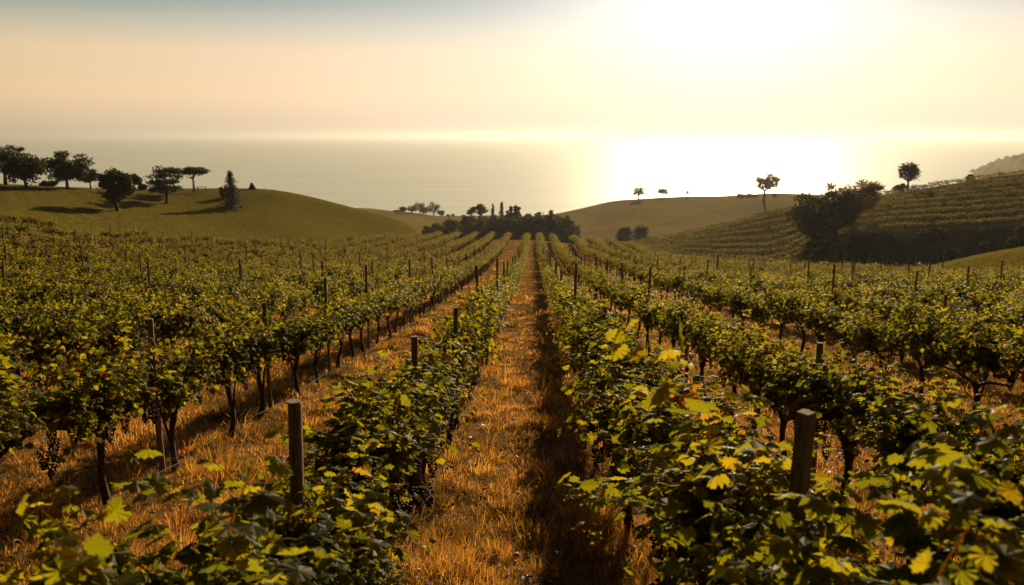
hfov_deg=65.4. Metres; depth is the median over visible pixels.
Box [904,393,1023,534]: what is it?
grapevine
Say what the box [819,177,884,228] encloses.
broadleaf tree
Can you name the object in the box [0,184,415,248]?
grassy hill
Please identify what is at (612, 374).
grapevine
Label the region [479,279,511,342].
grapevine
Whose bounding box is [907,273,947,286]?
grapevine
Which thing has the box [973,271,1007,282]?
grapevine
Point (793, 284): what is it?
grapevine
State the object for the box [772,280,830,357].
grapevine
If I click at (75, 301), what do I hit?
grapevine
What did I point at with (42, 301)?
trellis post
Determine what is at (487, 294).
grapevine
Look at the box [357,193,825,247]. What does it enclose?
hills
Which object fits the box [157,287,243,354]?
grapevine
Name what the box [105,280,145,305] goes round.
grapevine
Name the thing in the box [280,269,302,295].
grapevine
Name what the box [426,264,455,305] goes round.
grapevine
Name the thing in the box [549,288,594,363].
grapevine
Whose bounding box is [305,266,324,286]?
grapevine
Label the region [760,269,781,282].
grapevine
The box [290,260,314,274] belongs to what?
grapevine
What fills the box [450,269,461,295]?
grapevine
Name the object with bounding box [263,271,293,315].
grapevine
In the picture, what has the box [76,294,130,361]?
grapevine
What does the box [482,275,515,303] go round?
grapevine
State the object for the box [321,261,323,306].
trellis post
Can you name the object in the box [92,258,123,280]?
grapevine
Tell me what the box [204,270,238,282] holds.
grapevine
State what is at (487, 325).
grapevine
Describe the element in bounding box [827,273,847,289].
grapevine
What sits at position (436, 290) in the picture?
grapevine
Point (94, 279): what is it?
grapevine
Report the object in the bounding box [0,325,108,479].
grapevine
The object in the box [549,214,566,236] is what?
wood tree
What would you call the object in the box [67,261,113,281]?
grapevine
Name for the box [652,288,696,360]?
grapevine
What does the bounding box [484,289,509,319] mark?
grapevine
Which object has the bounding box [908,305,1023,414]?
grapevine
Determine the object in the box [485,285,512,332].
grapevine
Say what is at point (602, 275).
grapevine
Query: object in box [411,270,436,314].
grapevine
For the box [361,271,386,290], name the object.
grapevine
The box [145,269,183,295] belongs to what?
grapevine
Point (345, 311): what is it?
grapevine
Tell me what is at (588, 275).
grapevine
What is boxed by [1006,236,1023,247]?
shrub
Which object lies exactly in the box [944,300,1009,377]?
grapevine
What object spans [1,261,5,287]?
trellis post
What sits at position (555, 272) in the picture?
trellis post
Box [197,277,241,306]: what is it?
grapevine
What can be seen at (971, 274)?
grapevine
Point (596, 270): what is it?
trellis post
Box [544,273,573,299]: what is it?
grapevine
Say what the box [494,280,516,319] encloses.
grapevine
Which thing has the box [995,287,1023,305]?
grapevine
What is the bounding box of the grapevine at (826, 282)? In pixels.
[813,271,846,293]
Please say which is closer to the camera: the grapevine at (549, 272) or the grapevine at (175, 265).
the grapevine at (549, 272)
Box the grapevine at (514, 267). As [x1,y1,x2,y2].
[502,263,525,273]
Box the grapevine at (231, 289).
[212,272,248,303]
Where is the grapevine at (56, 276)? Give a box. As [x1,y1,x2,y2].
[26,261,84,294]
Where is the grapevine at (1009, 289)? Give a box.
[996,279,1023,298]
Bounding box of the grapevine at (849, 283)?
[840,275,865,292]
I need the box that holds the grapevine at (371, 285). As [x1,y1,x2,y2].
[356,276,381,291]
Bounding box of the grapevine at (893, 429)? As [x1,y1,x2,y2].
[816,359,1023,564]
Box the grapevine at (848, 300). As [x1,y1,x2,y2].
[832,287,873,319]
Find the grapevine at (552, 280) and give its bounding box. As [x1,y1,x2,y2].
[545,273,570,313]
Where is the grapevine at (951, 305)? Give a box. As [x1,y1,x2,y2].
[925,292,969,321]
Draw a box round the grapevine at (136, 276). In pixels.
[115,267,156,290]
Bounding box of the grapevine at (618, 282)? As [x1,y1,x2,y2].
[603,275,630,314]
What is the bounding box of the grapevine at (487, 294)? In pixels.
[465,279,507,312]
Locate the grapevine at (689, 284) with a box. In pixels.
[680,275,703,310]
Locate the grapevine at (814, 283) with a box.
[797,275,825,290]
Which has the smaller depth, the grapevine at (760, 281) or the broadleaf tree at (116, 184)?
the grapevine at (760, 281)
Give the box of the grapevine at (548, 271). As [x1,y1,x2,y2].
[542,265,563,282]
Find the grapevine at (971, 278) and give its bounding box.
[944,269,993,292]
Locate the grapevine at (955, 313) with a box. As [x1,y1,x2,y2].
[905,302,980,369]
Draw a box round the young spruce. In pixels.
[248,183,255,189]
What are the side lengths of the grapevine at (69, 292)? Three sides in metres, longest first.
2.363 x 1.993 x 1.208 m
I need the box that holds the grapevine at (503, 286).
[486,276,515,319]
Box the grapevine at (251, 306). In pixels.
[223,290,273,325]
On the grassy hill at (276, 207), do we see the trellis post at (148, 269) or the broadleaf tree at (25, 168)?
the broadleaf tree at (25, 168)
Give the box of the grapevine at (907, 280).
[895,271,921,291]
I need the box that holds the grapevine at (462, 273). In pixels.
[452,267,470,292]
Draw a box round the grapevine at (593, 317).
[557,284,646,408]
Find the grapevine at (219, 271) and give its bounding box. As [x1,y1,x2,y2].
[209,265,228,279]
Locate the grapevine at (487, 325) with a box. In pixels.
[442,299,513,403]
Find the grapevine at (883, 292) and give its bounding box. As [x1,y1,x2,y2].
[863,278,904,322]
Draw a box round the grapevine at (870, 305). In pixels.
[853,285,910,323]
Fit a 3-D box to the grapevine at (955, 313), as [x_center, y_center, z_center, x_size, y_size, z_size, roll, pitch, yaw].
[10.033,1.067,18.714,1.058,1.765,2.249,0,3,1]
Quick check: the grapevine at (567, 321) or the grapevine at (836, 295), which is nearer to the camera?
the grapevine at (567, 321)
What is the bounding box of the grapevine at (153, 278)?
[145,267,171,304]
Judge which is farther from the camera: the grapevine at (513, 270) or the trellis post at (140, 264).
the grapevine at (513, 270)
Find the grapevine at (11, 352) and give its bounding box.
[0,324,41,384]
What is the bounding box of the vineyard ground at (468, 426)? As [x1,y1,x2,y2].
[0,232,1023,584]
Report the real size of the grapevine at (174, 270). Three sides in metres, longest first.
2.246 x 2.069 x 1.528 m
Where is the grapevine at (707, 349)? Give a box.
[682,307,761,415]
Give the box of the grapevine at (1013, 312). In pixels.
[978,295,1023,339]
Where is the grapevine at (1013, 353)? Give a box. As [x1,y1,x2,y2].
[988,307,1023,405]
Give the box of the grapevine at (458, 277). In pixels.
[452,266,463,292]
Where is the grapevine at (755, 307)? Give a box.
[738,287,774,344]
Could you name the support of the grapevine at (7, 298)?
on the vineyard ground at (468, 426)
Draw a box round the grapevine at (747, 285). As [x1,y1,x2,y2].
[735,277,758,293]
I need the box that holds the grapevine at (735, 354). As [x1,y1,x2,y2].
[711,319,809,437]
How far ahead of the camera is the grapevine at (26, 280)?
25.23 m
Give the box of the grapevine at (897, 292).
[878,284,913,308]
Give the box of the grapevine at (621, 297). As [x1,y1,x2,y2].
[610,282,638,324]
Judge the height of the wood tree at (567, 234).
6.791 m
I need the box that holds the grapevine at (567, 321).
[555,306,587,379]
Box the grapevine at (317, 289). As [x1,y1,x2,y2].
[301,271,336,315]
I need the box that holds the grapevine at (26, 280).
[8,267,57,296]
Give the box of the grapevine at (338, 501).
[161,417,436,584]
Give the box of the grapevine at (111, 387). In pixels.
[0,314,200,505]
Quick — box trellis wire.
[1,314,378,472]
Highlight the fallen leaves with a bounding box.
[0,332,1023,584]
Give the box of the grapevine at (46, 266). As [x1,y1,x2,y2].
[18,260,61,275]
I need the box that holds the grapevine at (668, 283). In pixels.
[661,271,679,298]
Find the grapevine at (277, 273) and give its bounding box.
[260,261,286,281]
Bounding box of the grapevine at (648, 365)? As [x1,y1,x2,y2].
[575,330,688,480]
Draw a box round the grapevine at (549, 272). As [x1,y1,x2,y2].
[543,267,564,304]
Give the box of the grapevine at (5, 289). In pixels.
[0,279,20,301]
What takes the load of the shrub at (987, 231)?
on the scrub bank
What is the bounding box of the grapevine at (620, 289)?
[613,277,640,331]
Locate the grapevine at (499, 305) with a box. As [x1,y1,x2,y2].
[476,293,510,364]
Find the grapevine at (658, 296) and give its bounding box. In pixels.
[629,288,668,346]
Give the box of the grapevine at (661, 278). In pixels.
[654,270,675,299]
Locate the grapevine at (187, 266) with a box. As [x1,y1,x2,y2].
[178,260,197,275]
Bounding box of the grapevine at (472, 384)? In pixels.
[438,308,501,391]
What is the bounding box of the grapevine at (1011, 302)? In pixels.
[983,293,1023,324]
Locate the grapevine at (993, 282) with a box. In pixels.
[973,271,1015,294]
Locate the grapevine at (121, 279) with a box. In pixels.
[97,271,139,295]
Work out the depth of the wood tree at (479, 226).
197.57 m
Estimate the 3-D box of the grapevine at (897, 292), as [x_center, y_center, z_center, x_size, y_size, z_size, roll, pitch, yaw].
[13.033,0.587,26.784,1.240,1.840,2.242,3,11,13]
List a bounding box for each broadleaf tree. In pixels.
[0,144,24,184]
[0,152,47,188]
[41,150,94,188]
[77,168,101,188]
[88,166,136,210]
[129,173,142,191]
[398,207,407,211]
[408,206,415,211]
[413,201,425,213]
[421,207,429,212]
[427,201,440,215]
[437,210,444,215]
[632,187,645,199]
[657,188,669,197]
[750,173,782,201]
[786,191,845,241]
[817,188,863,240]
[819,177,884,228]
[891,183,907,193]
[897,161,921,191]
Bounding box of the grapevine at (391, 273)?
[380,265,397,284]
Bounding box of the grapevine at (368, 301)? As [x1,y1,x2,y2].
[341,286,388,354]
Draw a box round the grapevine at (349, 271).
[342,262,358,278]
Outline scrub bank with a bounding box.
[788,225,1023,266]
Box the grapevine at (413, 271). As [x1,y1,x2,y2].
[398,264,418,281]
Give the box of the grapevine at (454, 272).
[443,263,461,295]
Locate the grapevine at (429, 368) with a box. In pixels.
[358,321,486,486]
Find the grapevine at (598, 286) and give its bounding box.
[592,270,612,302]
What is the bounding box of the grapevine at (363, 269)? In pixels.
[355,264,369,279]
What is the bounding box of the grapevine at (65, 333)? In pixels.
[0,286,118,391]
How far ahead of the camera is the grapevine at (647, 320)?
20.90 m
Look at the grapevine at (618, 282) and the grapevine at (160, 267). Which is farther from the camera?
the grapevine at (160, 267)
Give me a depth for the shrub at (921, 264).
94.98 m
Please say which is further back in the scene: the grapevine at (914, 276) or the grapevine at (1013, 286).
the grapevine at (914, 276)
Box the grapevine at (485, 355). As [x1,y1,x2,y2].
[423,303,501,427]
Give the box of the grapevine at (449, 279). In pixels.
[438,264,458,300]
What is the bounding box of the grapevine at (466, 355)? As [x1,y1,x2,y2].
[392,329,488,448]
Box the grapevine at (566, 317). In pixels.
[553,302,588,376]
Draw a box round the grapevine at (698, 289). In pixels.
[689,277,719,313]
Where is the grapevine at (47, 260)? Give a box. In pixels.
[29,253,66,266]
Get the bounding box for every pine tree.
[143,166,184,203]
[176,166,210,191]
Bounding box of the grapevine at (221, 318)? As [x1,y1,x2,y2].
[192,286,251,337]
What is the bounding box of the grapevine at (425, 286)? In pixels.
[411,277,435,319]
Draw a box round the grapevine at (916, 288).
[899,280,935,298]
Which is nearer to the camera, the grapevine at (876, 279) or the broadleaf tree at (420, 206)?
the grapevine at (876, 279)
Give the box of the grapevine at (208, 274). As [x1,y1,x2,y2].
[196,270,222,309]
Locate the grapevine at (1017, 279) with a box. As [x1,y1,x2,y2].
[1008,269,1023,288]
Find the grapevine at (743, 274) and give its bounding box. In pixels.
[736,269,749,278]
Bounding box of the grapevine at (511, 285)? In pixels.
[502,279,517,302]
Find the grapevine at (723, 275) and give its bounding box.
[708,269,737,285]
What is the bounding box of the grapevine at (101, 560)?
[0,428,412,584]
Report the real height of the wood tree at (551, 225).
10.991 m
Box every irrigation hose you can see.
[72,279,474,528]
[399,292,514,565]
[623,325,906,559]
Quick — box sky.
[0,0,1023,139]
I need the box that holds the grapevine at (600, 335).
[569,316,655,448]
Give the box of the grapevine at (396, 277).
[392,263,408,282]
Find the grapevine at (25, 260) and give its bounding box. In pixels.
[9,251,44,270]
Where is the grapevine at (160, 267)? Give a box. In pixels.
[151,259,174,275]
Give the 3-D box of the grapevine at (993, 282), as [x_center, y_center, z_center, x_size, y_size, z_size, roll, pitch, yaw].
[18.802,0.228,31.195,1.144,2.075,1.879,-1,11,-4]
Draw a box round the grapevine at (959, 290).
[941,273,987,307]
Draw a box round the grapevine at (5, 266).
[0,256,14,274]
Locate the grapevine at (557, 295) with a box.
[547,283,581,315]
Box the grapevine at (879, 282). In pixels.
[864,279,892,298]
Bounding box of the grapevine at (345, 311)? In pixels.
[306,288,368,368]
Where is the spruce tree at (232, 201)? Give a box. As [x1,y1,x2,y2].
[218,170,245,209]
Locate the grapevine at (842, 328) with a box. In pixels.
[819,308,878,378]
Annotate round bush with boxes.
[614,226,633,241]
[631,225,648,241]
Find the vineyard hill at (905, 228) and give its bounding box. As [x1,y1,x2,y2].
[630,174,1023,260]
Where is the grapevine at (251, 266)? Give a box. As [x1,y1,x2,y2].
[244,259,260,272]
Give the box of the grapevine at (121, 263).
[109,259,132,269]
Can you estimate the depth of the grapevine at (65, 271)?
32.39 m
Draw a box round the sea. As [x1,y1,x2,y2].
[0,139,1023,215]
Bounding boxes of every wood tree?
[432,223,437,238]
[438,226,447,235]
[441,217,451,226]
[447,220,454,235]
[450,221,459,239]
[456,222,463,239]
[459,216,476,223]
[461,222,478,239]
[466,204,488,220]
[470,219,487,239]
[484,216,492,235]
[488,216,510,237]
[489,214,501,239]
[490,203,494,217]
[498,201,505,217]
[499,217,512,239]
[505,206,512,216]
[506,216,513,239]
[510,205,520,217]
[510,219,521,238]
[511,219,521,239]
[512,211,521,239]
[517,217,532,239]
[525,213,549,237]
[528,217,547,239]
[539,216,548,240]
[545,210,561,240]
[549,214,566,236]
[554,216,561,241]
[560,218,577,242]
[562,225,577,243]
[573,222,580,237]
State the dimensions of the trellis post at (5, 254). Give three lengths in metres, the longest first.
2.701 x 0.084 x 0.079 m
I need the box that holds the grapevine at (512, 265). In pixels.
[502,260,523,277]
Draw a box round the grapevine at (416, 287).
[402,275,427,322]
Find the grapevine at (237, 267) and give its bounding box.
[231,261,257,272]
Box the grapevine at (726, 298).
[719,278,752,330]
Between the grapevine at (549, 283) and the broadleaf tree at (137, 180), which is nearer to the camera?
the grapevine at (549, 283)
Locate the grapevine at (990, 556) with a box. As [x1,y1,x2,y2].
[605,318,1023,584]
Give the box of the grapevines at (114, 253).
[0,211,1022,337]
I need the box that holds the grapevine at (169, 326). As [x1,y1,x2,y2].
[109,287,206,366]
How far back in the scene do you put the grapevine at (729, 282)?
38.35 m
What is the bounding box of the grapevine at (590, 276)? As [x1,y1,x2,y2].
[586,269,605,298]
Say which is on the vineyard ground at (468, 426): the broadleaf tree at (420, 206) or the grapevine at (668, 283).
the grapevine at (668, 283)
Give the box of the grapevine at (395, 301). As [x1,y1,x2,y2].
[379,284,411,338]
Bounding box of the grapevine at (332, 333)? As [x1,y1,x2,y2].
[297,305,353,382]
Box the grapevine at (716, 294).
[702,279,734,321]
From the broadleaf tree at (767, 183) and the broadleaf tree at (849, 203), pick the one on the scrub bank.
the broadleaf tree at (849, 203)
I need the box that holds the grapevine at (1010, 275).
[992,267,1023,284]
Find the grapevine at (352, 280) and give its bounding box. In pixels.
[339,269,364,299]
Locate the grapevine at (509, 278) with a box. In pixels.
[493,273,517,294]
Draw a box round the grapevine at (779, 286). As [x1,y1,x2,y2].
[764,273,800,324]
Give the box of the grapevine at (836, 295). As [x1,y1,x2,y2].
[817,280,864,338]
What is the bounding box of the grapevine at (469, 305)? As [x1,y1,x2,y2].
[453,282,508,375]
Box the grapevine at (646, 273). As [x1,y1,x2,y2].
[639,266,656,291]
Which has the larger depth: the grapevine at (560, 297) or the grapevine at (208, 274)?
the grapevine at (208, 274)
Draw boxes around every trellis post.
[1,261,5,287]
[4,244,7,275]
[40,291,51,373]
[138,252,143,289]
[147,258,150,288]
[147,318,165,476]
[239,262,242,301]
[262,302,272,409]
[283,399,304,526]
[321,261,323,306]
[323,277,330,373]
[365,264,369,349]
[408,335,421,513]
[409,259,411,324]
[431,257,434,309]
[453,307,458,420]
[475,265,483,364]
[496,258,499,332]
[503,262,505,319]
[555,262,556,316]
[573,263,577,357]
[584,254,585,292]
[594,255,597,297]
[612,343,616,462]
[620,262,622,322]
[648,267,651,333]
[683,265,684,300]
[762,288,766,341]
[784,409,816,541]
[807,260,809,279]
[809,342,822,488]
[831,264,834,308]
[851,257,853,281]
[913,271,918,296]
[937,294,947,367]
[965,266,969,286]
[1000,260,1002,279]
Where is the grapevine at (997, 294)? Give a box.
[959,281,1007,316]
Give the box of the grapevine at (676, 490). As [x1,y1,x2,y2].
[553,357,927,584]
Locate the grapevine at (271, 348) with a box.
[193,299,305,418]
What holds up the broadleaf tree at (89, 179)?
on the grassy hill at (276, 207)
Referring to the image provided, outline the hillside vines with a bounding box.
[618,169,1023,262]
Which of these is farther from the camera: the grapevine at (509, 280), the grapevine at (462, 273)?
the grapevine at (462, 273)
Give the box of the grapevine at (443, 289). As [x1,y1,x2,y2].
[439,274,452,303]
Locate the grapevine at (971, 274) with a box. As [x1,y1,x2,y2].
[952,269,985,282]
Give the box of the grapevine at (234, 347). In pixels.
[165,305,273,437]
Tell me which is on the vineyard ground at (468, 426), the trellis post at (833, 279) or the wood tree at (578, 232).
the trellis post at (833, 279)
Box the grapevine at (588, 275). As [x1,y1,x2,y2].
[582,264,601,295]
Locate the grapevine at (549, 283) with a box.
[544,273,562,310]
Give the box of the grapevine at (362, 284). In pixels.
[349,275,374,297]
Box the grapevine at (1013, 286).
[998,275,1023,291]
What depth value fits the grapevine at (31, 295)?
20.77 m
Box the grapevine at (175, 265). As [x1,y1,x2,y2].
[164,260,191,270]
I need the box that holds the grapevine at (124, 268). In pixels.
[107,263,142,278]
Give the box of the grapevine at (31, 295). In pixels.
[1,274,64,343]
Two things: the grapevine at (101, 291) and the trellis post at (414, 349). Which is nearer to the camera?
the trellis post at (414, 349)
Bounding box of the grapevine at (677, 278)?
[666,267,694,299]
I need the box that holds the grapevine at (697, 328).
[675,301,736,393]
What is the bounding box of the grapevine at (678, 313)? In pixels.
[661,296,717,382]
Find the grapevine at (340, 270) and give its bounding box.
[326,260,346,279]
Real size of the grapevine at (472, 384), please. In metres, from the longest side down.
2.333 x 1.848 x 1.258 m
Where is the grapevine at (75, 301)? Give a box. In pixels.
[9,292,99,340]
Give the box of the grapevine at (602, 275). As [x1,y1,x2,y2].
[590,269,620,308]
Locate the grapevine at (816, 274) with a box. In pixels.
[799,266,827,282]
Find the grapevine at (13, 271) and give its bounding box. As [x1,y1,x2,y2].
[0,261,40,296]
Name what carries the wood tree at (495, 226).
on the valley ground
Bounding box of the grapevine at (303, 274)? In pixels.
[286,266,318,289]
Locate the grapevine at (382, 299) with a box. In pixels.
[360,282,400,344]
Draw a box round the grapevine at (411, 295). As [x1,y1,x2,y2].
[393,279,421,328]
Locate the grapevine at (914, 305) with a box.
[877,288,937,362]
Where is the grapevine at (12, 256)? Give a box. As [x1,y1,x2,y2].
[0,246,24,271]
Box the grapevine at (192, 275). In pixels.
[169,268,218,292]
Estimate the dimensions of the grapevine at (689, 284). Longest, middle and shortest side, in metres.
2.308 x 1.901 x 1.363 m
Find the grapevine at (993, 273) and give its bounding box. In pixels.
[978,268,1007,279]
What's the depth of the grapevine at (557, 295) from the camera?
23.62 m
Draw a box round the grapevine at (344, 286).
[330,274,360,303]
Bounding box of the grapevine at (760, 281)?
[748,271,773,298]
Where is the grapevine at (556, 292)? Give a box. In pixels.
[548,280,587,298]
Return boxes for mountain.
[969,153,1023,179]
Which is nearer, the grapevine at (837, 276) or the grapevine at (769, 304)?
the grapevine at (769, 304)
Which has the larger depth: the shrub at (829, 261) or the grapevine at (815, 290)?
the shrub at (829, 261)
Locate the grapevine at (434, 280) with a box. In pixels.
[420,272,439,311]
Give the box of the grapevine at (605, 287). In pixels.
[595,270,628,311]
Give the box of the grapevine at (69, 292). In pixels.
[26,275,97,310]
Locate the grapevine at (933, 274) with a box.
[919,268,947,281]
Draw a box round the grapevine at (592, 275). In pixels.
[580,266,607,300]
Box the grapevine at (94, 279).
[71,268,112,307]
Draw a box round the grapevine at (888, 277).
[874,269,904,285]
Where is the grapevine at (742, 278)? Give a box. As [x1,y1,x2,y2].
[729,271,752,286]
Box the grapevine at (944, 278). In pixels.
[925,270,959,288]
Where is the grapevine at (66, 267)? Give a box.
[51,259,81,276]
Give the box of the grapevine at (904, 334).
[872,287,966,404]
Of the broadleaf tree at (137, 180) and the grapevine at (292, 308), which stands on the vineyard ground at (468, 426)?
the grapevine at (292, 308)
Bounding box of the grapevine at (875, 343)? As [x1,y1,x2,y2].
[840,299,918,378]
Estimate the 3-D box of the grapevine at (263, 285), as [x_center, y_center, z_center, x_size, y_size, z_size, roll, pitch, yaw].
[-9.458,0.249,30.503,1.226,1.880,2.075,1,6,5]
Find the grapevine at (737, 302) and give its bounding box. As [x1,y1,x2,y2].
[720,280,763,333]
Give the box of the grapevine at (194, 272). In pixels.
[179,267,203,302]
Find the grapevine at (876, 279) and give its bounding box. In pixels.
[863,273,885,283]
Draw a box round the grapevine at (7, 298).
[0,276,23,310]
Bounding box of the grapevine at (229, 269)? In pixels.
[219,260,238,276]
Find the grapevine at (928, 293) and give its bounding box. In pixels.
[902,281,949,315]
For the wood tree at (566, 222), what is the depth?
197.82 m
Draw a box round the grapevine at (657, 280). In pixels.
[646,266,673,298]
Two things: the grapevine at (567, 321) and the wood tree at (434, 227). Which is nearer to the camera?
the grapevine at (567, 321)
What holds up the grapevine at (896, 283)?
on the vineyard ground at (468, 426)
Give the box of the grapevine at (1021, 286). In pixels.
[1008,279,1023,301]
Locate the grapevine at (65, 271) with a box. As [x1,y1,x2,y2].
[52,265,82,283]
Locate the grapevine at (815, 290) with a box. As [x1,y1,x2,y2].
[794,279,844,331]
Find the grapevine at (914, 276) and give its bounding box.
[908,267,935,284]
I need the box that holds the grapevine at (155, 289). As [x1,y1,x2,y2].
[134,276,166,300]
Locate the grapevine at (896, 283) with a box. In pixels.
[879,274,911,296]
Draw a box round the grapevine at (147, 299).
[100,285,161,317]
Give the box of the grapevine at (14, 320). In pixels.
[0,295,54,376]
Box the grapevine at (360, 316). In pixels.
[329,289,380,360]
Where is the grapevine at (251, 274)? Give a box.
[235,264,263,285]
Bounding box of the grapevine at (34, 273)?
[24,264,58,282]
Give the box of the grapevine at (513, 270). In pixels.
[499,264,520,278]
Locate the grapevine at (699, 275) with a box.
[691,266,713,283]
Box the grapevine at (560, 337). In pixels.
[541,298,614,406]
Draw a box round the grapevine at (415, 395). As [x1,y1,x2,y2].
[318,350,475,530]
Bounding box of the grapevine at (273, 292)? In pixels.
[242,276,296,319]
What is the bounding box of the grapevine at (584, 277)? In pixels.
[579,266,595,294]
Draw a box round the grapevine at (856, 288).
[844,279,872,300]
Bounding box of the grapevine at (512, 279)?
[501,271,523,304]
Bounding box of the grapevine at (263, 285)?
[245,277,281,299]
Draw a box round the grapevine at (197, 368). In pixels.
[111,325,233,471]
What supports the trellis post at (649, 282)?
on the vineyard ground at (468, 426)
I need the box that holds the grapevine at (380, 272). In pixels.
[367,264,390,286]
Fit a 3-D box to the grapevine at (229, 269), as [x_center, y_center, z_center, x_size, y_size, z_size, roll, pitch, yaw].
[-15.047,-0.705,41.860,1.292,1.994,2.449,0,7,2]
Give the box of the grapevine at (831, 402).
[775,339,933,502]
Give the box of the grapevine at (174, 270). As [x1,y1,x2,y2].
[153,261,201,282]
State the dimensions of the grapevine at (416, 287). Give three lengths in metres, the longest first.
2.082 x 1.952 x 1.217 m
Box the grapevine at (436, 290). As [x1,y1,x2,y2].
[431,274,447,308]
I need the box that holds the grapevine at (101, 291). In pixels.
[72,275,121,329]
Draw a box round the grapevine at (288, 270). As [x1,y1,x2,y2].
[273,265,297,279]
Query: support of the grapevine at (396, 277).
on the vineyard ground at (468, 426)
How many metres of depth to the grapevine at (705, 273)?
42.65 m
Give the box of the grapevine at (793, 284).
[780,272,805,290]
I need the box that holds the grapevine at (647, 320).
[630,287,668,355]
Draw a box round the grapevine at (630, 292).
[618,278,653,339]
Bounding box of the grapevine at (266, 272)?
[249,265,273,286]
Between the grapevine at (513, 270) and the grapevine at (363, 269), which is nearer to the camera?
the grapevine at (513, 270)
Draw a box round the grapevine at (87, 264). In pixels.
[70,258,100,281]
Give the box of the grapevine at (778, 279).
[766,272,791,283]
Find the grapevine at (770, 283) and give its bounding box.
[758,273,787,318]
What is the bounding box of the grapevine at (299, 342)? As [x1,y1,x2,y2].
[268,304,331,393]
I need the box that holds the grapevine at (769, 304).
[752,280,813,349]
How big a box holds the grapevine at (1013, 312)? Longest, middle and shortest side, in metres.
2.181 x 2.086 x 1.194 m
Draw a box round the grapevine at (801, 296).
[781,285,806,328]
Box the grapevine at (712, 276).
[703,269,722,290]
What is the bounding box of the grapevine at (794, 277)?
[784,275,813,293]
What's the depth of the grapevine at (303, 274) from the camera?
35.08 m
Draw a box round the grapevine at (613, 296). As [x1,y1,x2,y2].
[604,279,632,322]
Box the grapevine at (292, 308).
[278,284,309,323]
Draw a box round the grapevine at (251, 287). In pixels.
[235,279,263,302]
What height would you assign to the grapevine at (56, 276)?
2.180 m
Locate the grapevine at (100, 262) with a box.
[86,257,114,269]
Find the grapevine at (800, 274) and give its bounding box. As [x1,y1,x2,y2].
[792,270,809,282]
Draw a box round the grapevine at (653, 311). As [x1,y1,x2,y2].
[641,293,689,359]
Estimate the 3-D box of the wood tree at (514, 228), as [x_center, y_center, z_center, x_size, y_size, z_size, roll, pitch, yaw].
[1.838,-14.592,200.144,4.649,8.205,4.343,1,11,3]
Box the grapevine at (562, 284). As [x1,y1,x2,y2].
[547,276,573,303]
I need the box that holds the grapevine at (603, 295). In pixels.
[592,281,605,303]
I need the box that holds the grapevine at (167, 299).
[137,287,191,341]
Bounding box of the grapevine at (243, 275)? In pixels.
[224,266,254,307]
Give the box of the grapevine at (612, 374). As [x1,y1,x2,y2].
[557,325,734,537]
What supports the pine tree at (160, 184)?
on the grassy hill at (276, 207)
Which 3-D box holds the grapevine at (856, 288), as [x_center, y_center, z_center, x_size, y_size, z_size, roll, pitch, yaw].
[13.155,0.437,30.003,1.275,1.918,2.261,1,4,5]
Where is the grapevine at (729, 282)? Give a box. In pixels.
[721,275,735,286]
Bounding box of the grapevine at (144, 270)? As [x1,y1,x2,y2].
[131,260,159,288]
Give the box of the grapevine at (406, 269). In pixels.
[392,260,408,278]
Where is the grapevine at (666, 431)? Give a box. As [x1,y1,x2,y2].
[567,354,788,560]
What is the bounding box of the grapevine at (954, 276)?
[938,269,959,300]
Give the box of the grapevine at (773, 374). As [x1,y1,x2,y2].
[738,328,851,455]
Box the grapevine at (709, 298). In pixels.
[691,280,723,311]
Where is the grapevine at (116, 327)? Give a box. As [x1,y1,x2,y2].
[72,301,161,363]
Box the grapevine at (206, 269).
[184,263,217,276]
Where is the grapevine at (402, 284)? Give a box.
[373,275,413,331]
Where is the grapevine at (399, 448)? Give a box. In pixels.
[257,359,479,584]
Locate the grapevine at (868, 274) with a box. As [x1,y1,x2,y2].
[854,269,881,290]
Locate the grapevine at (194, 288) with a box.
[159,272,218,335]
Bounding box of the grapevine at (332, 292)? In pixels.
[318,279,348,308]
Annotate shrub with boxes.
[39,180,55,186]
[137,184,147,189]
[218,187,227,197]
[421,225,429,234]
[425,225,433,239]
[795,259,818,263]
[796,254,807,260]
[805,240,828,252]
[811,253,822,259]
[823,259,840,263]
[845,255,860,263]
[903,262,928,267]
[913,230,936,241]
[920,227,947,241]
[936,247,960,261]
[977,226,995,236]
[977,241,996,250]
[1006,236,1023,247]
[1014,224,1023,231]
[1015,229,1023,241]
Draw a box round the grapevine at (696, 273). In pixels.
[690,265,705,280]
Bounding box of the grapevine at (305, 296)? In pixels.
[287,281,320,317]
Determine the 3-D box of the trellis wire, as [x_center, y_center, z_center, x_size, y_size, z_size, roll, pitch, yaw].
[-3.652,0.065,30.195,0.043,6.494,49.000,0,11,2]
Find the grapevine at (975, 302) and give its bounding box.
[950,281,1023,320]
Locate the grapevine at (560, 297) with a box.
[548,280,597,311]
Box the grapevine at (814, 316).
[793,289,861,362]
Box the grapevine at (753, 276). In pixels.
[745,270,764,282]
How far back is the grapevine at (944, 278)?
34.43 m
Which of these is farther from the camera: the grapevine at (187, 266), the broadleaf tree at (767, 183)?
the broadleaf tree at (767, 183)
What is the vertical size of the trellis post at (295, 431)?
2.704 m
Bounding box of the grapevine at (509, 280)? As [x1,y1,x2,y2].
[498,272,521,293]
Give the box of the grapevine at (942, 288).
[920,276,953,296]
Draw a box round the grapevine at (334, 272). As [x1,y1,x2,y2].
[318,261,341,300]
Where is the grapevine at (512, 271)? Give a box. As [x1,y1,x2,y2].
[498,264,522,301]
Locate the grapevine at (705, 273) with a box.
[700,267,718,300]
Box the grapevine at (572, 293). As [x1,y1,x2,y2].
[548,282,597,325]
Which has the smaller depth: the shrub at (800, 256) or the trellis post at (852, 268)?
the trellis post at (852, 268)

